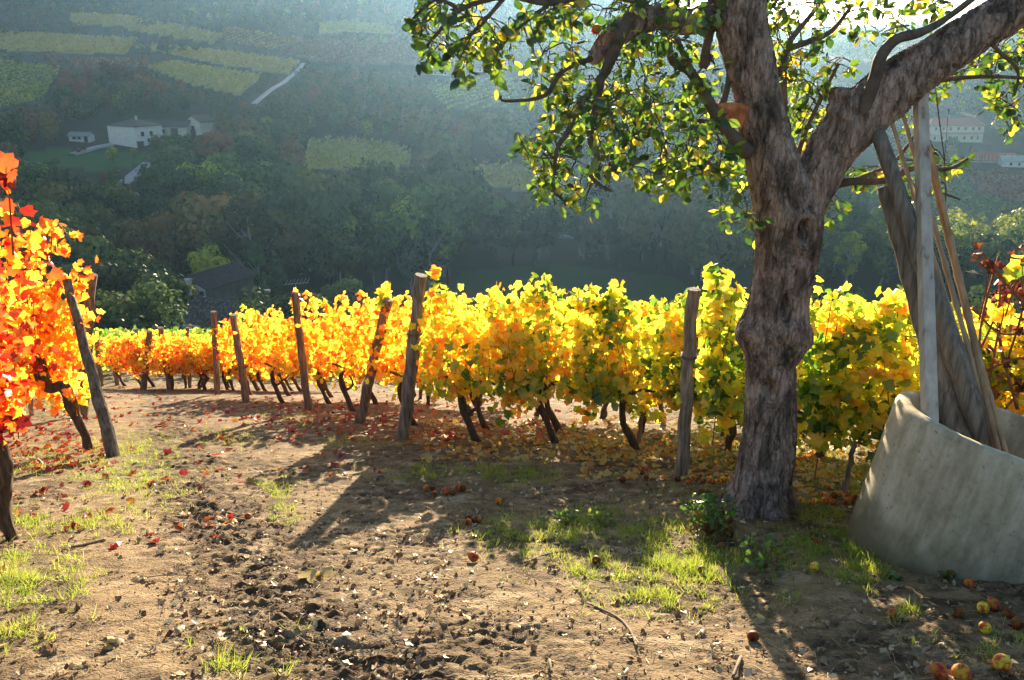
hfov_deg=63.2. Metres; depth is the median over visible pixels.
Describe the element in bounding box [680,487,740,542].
leafy shrub
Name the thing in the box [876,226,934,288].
broadleaf tree
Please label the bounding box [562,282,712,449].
grapevine
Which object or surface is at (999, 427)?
dry cane
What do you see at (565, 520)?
weed
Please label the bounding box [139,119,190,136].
farm outbuilding
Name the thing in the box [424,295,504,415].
grapevine
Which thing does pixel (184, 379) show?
grapevine
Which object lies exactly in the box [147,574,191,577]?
fallen twig
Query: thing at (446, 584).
plant debris
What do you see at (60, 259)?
broadleaf tree
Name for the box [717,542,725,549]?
apple
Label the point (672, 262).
broadleaf tree
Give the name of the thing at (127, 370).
grapevine
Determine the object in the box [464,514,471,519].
apple
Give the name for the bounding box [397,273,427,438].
vineyard post
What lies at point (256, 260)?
slender tree
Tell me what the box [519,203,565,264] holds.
broadleaf tree
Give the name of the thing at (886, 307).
grapevine
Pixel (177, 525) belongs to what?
red leaf litter
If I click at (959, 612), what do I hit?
apple
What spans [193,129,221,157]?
broadleaf tree
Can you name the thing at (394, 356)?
grapevine
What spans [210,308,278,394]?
grapevine
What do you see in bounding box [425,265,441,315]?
vine shoot
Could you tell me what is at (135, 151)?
shrub
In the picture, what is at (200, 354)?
grapevine
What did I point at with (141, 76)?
broadleaf tree
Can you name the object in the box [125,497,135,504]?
fallen leaf
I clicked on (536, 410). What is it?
grapevine
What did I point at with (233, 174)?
broadleaf tree
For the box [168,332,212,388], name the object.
grapevine
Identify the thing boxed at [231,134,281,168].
broadleaf tree
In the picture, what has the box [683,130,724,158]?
broadleaf tree
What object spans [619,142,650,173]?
slender tree
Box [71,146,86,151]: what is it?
farm shed
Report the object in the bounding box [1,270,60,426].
grapevine
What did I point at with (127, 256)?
broadleaf tree
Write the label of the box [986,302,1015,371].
vine shoot
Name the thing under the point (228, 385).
grapevine
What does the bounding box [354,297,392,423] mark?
vineyard post
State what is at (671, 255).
broadleaf tree
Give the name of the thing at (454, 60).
tower house
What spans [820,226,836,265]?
broadleaf tree
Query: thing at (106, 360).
grapevine
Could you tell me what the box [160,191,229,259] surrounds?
broadleaf tree
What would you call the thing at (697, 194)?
slender tree
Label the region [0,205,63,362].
vine shoot
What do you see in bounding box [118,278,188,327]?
shrub
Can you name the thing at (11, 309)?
grapevine
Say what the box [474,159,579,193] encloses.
distant vineyard
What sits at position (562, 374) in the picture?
grapevine
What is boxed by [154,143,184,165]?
broadleaf tree
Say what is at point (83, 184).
broadleaf tree
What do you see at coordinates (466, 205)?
broadleaf tree
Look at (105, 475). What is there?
fallen leaf
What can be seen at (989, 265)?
withered vine
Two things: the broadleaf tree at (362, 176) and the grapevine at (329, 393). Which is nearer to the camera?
the grapevine at (329, 393)
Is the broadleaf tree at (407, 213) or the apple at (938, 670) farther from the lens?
the broadleaf tree at (407, 213)
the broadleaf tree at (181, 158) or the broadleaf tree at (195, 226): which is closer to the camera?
the broadleaf tree at (195, 226)
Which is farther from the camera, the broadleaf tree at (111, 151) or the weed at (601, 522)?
the broadleaf tree at (111, 151)
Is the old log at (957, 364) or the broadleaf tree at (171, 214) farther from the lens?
the broadleaf tree at (171, 214)
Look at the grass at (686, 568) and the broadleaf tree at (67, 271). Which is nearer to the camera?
the grass at (686, 568)
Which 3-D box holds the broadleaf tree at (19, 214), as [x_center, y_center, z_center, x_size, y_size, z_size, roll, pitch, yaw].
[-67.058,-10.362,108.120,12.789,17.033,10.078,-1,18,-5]
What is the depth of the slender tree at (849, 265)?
126.07 m
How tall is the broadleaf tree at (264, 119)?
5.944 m
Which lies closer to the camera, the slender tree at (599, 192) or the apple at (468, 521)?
the apple at (468, 521)
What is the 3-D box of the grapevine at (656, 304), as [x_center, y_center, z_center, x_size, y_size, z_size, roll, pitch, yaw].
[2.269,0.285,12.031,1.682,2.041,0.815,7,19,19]
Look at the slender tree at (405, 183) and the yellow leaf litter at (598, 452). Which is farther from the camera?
the slender tree at (405, 183)
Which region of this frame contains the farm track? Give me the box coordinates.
[67,143,114,155]
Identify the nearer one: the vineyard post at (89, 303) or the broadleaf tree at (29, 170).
the vineyard post at (89, 303)
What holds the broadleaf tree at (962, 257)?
on the ground at (566, 266)
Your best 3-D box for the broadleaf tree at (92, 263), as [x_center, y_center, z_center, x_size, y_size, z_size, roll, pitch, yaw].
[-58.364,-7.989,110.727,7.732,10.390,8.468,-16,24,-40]
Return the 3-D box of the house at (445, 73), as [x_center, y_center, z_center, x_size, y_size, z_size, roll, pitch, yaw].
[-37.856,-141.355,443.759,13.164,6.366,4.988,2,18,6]
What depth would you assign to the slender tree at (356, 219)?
151.55 m
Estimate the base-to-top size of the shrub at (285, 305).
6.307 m
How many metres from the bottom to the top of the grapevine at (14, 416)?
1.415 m
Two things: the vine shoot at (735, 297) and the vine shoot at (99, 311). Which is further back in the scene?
the vine shoot at (99, 311)
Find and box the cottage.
[132,261,257,330]
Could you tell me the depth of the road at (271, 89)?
370.80 m
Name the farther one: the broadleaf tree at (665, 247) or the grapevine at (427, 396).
the broadleaf tree at (665, 247)
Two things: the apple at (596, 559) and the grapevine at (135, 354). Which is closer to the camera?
the apple at (596, 559)
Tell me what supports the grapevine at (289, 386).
on the ground at (566, 266)
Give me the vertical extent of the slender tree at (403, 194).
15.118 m
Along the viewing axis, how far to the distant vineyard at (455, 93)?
378.32 m
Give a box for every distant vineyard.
[0,30,136,53]
[0,59,58,106]
[65,55,139,66]
[70,12,136,25]
[123,16,223,42]
[135,41,298,72]
[148,59,260,93]
[217,26,302,48]
[279,32,418,63]
[305,134,411,168]
[319,17,394,33]
[426,75,520,108]
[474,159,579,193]
[836,165,1023,213]
[967,167,1023,202]
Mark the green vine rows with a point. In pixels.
(103, 333)
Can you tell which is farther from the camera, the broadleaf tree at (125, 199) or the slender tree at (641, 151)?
the slender tree at (641, 151)
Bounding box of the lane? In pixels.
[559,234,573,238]
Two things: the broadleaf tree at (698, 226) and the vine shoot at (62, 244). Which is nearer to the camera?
the vine shoot at (62, 244)
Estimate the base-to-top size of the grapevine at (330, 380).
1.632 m
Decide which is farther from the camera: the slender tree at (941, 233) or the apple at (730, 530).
the slender tree at (941, 233)
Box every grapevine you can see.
[0,269,97,422]
[0,281,34,479]
[0,302,21,381]
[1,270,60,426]
[94,334,149,385]
[108,333,162,384]
[120,332,173,386]
[137,330,193,389]
[156,333,203,387]
[168,330,225,390]
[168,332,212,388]
[200,335,247,389]
[201,334,256,390]
[209,336,233,387]
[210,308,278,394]
[220,370,267,384]
[231,337,277,390]
[233,304,325,402]
[241,344,292,390]
[245,308,316,395]
[281,353,331,390]
[282,375,314,390]
[285,312,364,403]
[296,290,398,411]
[296,315,355,396]
[308,369,348,390]
[335,307,405,404]
[349,290,472,425]
[360,306,461,412]
[385,314,422,398]
[389,306,434,404]
[407,280,551,441]
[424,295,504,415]
[426,282,555,429]
[487,272,632,443]
[491,314,587,415]
[503,285,601,431]
[553,319,655,418]
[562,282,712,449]
[582,292,711,432]
[630,292,686,418]
[653,293,820,453]
[661,288,747,436]
[696,275,909,462]
[799,286,913,457]
[799,289,885,437]
[818,306,1023,448]
[850,284,1014,428]
[975,307,1023,415]
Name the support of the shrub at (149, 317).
on the ground at (566, 266)
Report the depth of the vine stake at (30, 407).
12.79 m
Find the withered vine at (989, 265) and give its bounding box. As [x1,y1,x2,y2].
[970,240,1023,409]
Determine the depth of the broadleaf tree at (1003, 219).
153.44 m
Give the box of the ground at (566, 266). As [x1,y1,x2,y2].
[0,0,1023,679]
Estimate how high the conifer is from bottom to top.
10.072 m
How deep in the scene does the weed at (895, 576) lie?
4.87 m
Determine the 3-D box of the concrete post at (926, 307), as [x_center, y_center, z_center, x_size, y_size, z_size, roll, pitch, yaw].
[2.650,-0.496,5.337,0.081,2.155,1.048,1,18,4]
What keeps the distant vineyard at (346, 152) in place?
on the ground at (566, 266)
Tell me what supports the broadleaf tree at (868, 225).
on the ground at (566, 266)
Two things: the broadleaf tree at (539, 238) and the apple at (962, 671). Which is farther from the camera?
the broadleaf tree at (539, 238)
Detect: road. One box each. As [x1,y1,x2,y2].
[116,158,153,184]
[251,63,304,103]
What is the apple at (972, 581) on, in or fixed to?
on the ground at (566, 266)
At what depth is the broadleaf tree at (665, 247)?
155.10 m
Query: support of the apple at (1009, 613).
on the ground at (566, 266)
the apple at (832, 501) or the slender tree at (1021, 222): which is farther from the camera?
the slender tree at (1021, 222)
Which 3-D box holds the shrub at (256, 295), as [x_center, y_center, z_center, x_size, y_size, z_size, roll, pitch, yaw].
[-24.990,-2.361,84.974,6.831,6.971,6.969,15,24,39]
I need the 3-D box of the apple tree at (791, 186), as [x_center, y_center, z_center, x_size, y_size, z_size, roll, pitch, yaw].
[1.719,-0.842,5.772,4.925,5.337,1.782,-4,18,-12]
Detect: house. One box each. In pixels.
[431,69,452,75]
[453,59,465,75]
[473,66,503,71]
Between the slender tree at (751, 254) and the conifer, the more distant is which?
the slender tree at (751, 254)
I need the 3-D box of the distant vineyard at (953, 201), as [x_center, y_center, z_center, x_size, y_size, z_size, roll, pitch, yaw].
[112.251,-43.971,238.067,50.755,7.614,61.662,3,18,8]
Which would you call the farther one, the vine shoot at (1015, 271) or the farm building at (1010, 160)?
the farm building at (1010, 160)
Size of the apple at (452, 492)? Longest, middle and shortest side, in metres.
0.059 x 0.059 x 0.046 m
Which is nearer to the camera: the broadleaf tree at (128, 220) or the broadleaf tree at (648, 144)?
the broadleaf tree at (128, 220)
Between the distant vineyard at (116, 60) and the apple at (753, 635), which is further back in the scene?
the distant vineyard at (116, 60)
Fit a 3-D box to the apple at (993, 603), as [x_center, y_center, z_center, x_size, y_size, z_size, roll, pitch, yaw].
[2.522,1.386,4.366,0.066,0.072,0.070,-14,22,-36]
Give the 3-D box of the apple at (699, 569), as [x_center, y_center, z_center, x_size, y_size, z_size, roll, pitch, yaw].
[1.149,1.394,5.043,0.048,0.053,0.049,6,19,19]
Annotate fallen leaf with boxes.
[33,486,49,493]
[61,455,73,461]
[70,521,79,528]
[80,480,91,485]
[95,460,106,468]
[102,473,110,478]
[103,636,123,650]
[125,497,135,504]
[146,480,155,485]
[224,518,236,523]
[298,566,333,582]
[564,457,573,461]
[752,613,765,624]
[811,537,821,545]
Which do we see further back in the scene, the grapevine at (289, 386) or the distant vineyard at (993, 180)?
the distant vineyard at (993, 180)
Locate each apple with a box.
[244,513,251,519]
[449,489,455,495]
[460,485,465,491]
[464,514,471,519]
[465,519,471,524]
[468,551,478,561]
[496,498,502,504]
[591,24,600,33]
[592,555,600,565]
[619,476,625,482]
[674,475,680,480]
[697,566,704,573]
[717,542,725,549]
[724,526,735,537]
[747,630,759,641]
[810,562,819,571]
[821,498,828,503]
[829,498,835,504]
[831,492,837,498]
[844,498,850,504]
[887,608,896,617]
[930,662,948,679]
[947,570,955,577]
[951,663,971,679]
[954,607,965,617]
[963,576,975,586]
[977,601,989,613]
[978,621,991,633]
[986,597,1001,611]
[992,653,1011,671]
[1002,608,1014,618]
[1010,616,1023,630]
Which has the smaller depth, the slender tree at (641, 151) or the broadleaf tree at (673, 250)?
the broadleaf tree at (673, 250)
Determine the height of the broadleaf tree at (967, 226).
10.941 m
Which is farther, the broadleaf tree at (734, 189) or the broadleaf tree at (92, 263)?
the broadleaf tree at (734, 189)
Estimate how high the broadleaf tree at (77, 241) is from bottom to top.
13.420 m
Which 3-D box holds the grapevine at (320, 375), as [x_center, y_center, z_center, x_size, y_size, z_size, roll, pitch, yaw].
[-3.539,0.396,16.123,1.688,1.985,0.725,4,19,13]
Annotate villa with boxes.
[929,115,986,142]
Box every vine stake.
[28,392,34,415]
[637,400,643,442]
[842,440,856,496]
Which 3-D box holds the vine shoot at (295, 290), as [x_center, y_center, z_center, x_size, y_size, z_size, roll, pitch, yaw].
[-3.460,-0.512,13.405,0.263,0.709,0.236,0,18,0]
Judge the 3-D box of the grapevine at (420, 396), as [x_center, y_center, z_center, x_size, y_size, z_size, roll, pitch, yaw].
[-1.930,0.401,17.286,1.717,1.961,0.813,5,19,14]
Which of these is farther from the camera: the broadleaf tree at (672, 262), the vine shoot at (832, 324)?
the broadleaf tree at (672, 262)
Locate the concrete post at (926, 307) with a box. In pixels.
[913,93,938,422]
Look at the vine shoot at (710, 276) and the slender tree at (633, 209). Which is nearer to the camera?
the vine shoot at (710, 276)
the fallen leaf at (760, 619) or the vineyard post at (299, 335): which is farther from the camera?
the vineyard post at (299, 335)
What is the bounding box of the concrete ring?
[846,391,1023,583]
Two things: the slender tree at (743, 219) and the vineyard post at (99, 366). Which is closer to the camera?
the vineyard post at (99, 366)
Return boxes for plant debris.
[0,390,1023,679]
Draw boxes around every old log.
[872,128,992,447]
[876,185,971,438]
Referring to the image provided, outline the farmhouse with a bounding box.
[105,116,166,147]
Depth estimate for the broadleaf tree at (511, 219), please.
151.96 m
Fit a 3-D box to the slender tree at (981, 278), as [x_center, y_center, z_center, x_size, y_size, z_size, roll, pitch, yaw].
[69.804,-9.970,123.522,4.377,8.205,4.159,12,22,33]
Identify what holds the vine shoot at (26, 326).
attached to the grapevine at (60, 339)
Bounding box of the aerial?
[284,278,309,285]
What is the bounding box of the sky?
[679,0,985,28]
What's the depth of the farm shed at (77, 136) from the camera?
262.95 m
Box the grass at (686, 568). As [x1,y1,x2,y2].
[0,374,1023,678]
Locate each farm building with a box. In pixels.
[968,145,1017,162]
[996,155,1023,167]
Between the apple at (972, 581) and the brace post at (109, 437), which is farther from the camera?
the brace post at (109, 437)
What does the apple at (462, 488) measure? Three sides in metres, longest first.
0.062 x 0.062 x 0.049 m
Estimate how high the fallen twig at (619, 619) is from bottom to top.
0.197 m
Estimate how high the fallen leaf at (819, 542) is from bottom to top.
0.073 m
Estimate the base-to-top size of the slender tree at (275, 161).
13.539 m
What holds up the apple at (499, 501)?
on the ground at (566, 266)
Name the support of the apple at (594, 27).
hanging from the apple tree at (791, 186)
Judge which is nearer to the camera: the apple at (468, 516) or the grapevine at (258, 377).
the apple at (468, 516)
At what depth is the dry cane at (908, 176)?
5.45 m
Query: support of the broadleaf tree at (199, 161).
on the ground at (566, 266)
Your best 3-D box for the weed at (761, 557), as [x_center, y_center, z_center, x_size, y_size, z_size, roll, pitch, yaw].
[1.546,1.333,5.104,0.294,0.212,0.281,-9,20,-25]
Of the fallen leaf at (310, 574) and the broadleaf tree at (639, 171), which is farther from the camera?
the broadleaf tree at (639, 171)
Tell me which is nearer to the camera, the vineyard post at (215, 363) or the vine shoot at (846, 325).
the vine shoot at (846, 325)
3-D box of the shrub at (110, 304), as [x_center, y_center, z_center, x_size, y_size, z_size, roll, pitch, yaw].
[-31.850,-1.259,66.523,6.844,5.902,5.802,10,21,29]
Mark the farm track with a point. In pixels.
(92, 148)
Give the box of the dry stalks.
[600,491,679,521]
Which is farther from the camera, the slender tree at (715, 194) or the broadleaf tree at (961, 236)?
the slender tree at (715, 194)
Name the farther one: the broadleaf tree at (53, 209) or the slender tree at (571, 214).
the slender tree at (571, 214)
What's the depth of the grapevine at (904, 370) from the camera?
6.83 m
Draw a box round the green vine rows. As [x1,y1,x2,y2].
[77,324,281,370]
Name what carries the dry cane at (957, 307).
on the ground at (566, 266)
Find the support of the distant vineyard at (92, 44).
on the ground at (566, 266)
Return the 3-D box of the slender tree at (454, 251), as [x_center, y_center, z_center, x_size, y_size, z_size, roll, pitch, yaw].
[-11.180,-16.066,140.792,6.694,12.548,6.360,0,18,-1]
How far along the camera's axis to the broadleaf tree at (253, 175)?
156.44 m
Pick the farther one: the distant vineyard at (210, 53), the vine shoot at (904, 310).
the distant vineyard at (210, 53)
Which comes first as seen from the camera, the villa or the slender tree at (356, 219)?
the slender tree at (356, 219)
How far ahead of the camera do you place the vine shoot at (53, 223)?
8.73 m
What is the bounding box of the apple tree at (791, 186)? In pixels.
[401,0,1023,520]
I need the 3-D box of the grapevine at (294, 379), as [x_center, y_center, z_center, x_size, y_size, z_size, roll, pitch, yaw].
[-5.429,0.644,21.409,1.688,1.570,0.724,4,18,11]
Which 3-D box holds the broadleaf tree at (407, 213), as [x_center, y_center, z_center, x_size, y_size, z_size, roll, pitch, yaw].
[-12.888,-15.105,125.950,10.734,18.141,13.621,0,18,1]
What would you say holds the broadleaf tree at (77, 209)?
on the ground at (566, 266)
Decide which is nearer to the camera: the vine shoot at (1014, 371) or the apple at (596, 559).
the apple at (596, 559)
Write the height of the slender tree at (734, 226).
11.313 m
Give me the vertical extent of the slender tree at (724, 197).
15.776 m
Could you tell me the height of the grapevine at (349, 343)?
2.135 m
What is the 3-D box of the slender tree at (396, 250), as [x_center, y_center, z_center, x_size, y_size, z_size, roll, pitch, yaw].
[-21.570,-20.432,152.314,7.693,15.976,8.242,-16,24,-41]
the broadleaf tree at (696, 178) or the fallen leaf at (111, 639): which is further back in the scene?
the broadleaf tree at (696, 178)
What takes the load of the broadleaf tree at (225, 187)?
on the ground at (566, 266)
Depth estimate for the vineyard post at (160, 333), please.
23.17 m
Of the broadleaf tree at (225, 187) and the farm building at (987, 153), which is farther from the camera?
the farm building at (987, 153)
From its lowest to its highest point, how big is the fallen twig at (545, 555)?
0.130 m
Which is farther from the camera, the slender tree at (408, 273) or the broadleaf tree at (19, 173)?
the broadleaf tree at (19, 173)
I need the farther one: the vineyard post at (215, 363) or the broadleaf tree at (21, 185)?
the broadleaf tree at (21, 185)
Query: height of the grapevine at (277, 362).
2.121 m
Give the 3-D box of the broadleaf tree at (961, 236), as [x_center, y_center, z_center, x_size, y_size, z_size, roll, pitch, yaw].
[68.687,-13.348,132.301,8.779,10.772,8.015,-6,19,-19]
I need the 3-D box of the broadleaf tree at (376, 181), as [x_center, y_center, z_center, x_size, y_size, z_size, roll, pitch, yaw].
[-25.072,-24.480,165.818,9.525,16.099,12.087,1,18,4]
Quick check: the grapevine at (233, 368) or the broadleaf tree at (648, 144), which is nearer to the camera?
the grapevine at (233, 368)
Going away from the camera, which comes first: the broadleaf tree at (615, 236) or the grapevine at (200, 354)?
the grapevine at (200, 354)
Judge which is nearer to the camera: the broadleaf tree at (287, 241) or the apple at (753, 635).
the apple at (753, 635)
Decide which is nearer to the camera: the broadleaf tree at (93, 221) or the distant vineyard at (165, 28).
the broadleaf tree at (93, 221)
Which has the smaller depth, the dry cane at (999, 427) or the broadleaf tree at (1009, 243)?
the dry cane at (999, 427)
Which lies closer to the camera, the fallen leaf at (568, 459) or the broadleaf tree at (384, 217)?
the fallen leaf at (568, 459)
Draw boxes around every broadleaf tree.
[0,115,33,157]
[0,141,31,164]
[0,180,40,199]
[0,186,34,195]
[0,196,31,281]
[0,201,62,238]
[0,214,84,287]
[10,167,32,187]
[12,199,26,204]
[15,160,52,191]
[18,198,74,218]
[19,180,87,212]
[21,226,113,289]
[24,198,80,226]
[35,220,90,249]
[42,265,113,297]
[58,182,126,221]
[59,77,74,87]
[60,204,101,225]
[64,248,103,272]
[71,221,105,271]
[72,260,148,326]
[73,179,122,204]
[74,204,121,239]
[81,67,101,90]
[85,180,140,223]
[93,237,134,262]
[100,229,180,277]
[101,247,174,291]
[105,146,118,162]
[111,209,184,273]
[122,218,149,236]
[124,269,197,328]
[125,195,182,220]
[132,73,150,97]
[136,163,198,208]
[141,162,180,191]
[148,168,198,207]
[154,80,172,100]
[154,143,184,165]
[159,212,183,274]
[159,222,196,275]
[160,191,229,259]
[171,162,219,193]
[173,150,203,169]
[175,191,259,263]
[187,243,229,273]
[188,182,238,199]
[190,156,221,183]
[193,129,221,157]
[194,130,238,157]
[194,236,237,264]
[198,149,244,188]
[203,171,247,196]
[216,189,286,288]
[219,171,247,182]
[227,130,271,160]
[227,160,283,183]
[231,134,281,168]
[237,155,308,197]
[244,160,272,169]
[255,209,318,290]
[261,116,271,132]
[270,169,364,284]
[314,274,366,317]
[335,157,407,238]
[357,203,401,272]
[364,176,396,204]
[391,181,462,290]
[395,175,487,289]
[408,155,478,190]
[423,147,483,182]
[475,194,513,256]
[486,202,539,264]
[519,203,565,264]
[576,166,624,252]
[592,207,643,268]
[602,164,701,274]
[620,168,643,176]
[621,151,656,172]
[631,201,661,262]
[637,135,675,156]
[639,176,699,262]
[644,192,689,268]
[647,139,736,195]
[650,183,672,260]
[670,208,729,286]
[671,196,754,293]
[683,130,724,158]
[687,153,742,206]
[712,129,739,159]
[729,175,752,210]
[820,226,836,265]
[821,232,830,249]
[824,209,851,235]
[855,204,890,273]
[859,214,879,260]
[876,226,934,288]
[933,224,974,285]
[933,237,980,280]
[938,220,984,265]
[993,223,1023,264]
[994,207,1023,235]
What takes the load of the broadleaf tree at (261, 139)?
on the ground at (566, 266)
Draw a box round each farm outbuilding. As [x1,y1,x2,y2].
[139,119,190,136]
[186,114,215,135]
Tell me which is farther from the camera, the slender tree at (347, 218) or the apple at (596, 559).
the slender tree at (347, 218)
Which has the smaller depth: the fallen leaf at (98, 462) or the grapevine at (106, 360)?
the fallen leaf at (98, 462)
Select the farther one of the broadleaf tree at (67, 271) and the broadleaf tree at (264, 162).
the broadleaf tree at (264, 162)
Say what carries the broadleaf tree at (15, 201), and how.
on the ground at (566, 266)
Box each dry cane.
[890,123,964,345]
[902,115,995,448]
[930,140,1002,450]
[931,167,1001,450]
[934,177,1008,452]
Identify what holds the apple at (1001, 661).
on the ground at (566, 266)
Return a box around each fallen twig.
[71,537,105,548]
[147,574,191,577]
[524,549,569,562]
[548,659,552,673]
[587,602,637,647]
[731,655,742,678]
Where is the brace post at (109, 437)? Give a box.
[63,279,120,456]
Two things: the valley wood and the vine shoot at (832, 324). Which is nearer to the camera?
the vine shoot at (832, 324)
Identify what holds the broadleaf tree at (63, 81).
on the ground at (566, 266)
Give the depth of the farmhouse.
258.67 m
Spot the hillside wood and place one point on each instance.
(235, 7)
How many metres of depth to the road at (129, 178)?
225.59 m
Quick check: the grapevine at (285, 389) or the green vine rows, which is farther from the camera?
the green vine rows
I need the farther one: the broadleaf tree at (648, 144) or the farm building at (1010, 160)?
the farm building at (1010, 160)
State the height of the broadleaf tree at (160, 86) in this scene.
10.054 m
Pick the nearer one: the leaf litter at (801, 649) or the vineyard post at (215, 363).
the leaf litter at (801, 649)
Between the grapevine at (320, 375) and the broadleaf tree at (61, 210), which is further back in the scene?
the broadleaf tree at (61, 210)
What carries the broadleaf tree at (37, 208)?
on the ground at (566, 266)
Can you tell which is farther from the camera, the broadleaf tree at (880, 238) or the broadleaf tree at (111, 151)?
the broadleaf tree at (111, 151)
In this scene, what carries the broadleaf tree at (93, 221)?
on the ground at (566, 266)
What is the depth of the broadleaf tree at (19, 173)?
177.88 m
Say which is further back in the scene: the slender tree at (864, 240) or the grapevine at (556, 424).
the slender tree at (864, 240)
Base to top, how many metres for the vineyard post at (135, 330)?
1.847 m
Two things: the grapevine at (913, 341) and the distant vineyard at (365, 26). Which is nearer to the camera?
the grapevine at (913, 341)
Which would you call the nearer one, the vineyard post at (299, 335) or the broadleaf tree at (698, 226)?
the vineyard post at (299, 335)
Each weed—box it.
[552,507,579,527]
[588,504,616,526]
[739,534,789,576]
[885,568,902,580]
[937,571,954,582]
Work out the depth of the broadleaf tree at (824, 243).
128.44 m
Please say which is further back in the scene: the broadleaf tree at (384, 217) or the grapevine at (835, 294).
the broadleaf tree at (384, 217)
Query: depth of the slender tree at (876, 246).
135.01 m
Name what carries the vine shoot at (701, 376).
attached to the vineyard post at (689, 358)
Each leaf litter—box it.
[0,382,575,548]
[0,446,1023,679]
[420,415,878,497]
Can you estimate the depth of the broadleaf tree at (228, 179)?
157.77 m
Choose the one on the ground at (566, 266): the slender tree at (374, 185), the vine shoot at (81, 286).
the slender tree at (374, 185)
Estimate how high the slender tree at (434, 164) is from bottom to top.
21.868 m
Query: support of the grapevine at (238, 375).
on the ground at (566, 266)
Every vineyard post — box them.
[77,273,97,416]
[95,337,103,386]
[109,350,119,384]
[133,328,141,377]
[140,330,152,389]
[158,326,170,388]
[185,327,191,387]
[210,311,220,394]
[230,314,249,401]
[291,292,312,409]
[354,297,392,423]
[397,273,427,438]
[674,287,699,476]
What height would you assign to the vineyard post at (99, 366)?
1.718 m
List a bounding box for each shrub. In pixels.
[61,280,110,328]
[65,289,165,330]
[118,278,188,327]
[127,301,172,329]
[129,148,137,155]
[229,286,283,328]
[233,299,277,327]
[266,290,320,326]
[283,293,331,328]
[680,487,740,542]
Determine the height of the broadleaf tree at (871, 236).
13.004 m
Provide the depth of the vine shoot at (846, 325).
6.85 m
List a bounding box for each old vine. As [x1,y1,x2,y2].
[0,435,19,540]
[32,345,92,449]
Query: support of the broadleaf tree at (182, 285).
on the ground at (566, 266)
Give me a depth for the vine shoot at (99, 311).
9.51 m
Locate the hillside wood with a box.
[0,0,1023,85]
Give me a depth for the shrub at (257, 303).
73.11 m
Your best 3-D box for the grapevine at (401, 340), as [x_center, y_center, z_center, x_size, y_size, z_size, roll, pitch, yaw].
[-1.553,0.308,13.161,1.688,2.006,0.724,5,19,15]
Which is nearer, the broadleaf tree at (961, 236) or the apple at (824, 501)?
the apple at (824, 501)
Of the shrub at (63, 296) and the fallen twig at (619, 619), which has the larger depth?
the shrub at (63, 296)
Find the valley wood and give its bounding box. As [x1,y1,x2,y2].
[0,62,1023,335]
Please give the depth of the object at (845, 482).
6.82 m
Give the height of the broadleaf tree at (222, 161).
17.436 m
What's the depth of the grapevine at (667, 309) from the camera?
8.89 m
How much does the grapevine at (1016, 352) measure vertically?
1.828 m
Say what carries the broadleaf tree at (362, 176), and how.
on the ground at (566, 266)
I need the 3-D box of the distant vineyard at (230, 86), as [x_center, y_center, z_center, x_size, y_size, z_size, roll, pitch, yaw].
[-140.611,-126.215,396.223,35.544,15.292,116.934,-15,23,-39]
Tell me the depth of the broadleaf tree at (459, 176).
163.34 m
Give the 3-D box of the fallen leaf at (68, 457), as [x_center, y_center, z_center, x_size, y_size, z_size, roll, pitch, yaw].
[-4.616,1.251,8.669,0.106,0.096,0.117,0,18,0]
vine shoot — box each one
[0,151,18,254]
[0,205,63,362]
[0,217,70,306]
[0,260,91,375]
[0,310,65,438]
[3,227,83,287]
[41,218,67,261]
[51,300,104,379]
[62,255,98,305]
[289,287,304,312]
[374,281,401,308]
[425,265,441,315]
[673,322,743,444]
[696,261,734,333]
[708,279,745,358]
[797,362,859,477]
[815,305,854,341]
[831,305,865,353]
[874,298,914,392]
[984,327,1023,408]
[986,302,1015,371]
[1002,255,1023,316]
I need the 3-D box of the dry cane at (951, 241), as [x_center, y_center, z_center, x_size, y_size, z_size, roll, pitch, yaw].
[2.978,-0.296,5.468,0.054,2.058,0.966,-10,20,-27]
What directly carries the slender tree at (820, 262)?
on the ground at (566, 266)
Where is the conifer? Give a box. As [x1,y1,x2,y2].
[265,253,287,316]
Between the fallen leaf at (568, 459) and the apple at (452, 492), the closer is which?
the apple at (452, 492)
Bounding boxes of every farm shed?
[66,131,96,142]
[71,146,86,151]
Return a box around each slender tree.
[240,242,274,299]
[259,145,283,163]
[319,206,358,282]
[321,210,360,239]
[345,182,369,262]
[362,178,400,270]
[368,227,398,280]
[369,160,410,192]
[369,177,391,206]
[378,185,410,266]
[391,192,419,230]
[396,233,424,293]
[400,173,414,196]
[405,218,451,288]
[418,149,470,182]
[419,129,457,159]
[443,230,464,276]
[461,155,493,195]
[482,198,508,260]
[559,167,602,255]
[570,204,598,258]
[583,160,630,259]
[601,141,646,167]
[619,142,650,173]
[621,173,647,260]
[672,186,720,274]
[686,201,710,280]
[705,187,728,217]
[711,184,731,202]
[715,222,750,287]
[720,217,745,264]
[725,201,748,272]
[747,248,754,262]
[815,256,823,278]
[824,222,849,275]
[832,231,868,291]
[844,231,868,279]
[861,231,895,293]
[871,236,889,282]
[933,230,962,247]
[966,246,997,294]
[1008,244,1023,283]
[1012,219,1023,238]
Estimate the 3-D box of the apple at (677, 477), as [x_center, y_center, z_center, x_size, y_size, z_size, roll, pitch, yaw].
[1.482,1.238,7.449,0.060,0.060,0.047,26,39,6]
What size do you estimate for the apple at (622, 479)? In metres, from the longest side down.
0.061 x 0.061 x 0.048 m
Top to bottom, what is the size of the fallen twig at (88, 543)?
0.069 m

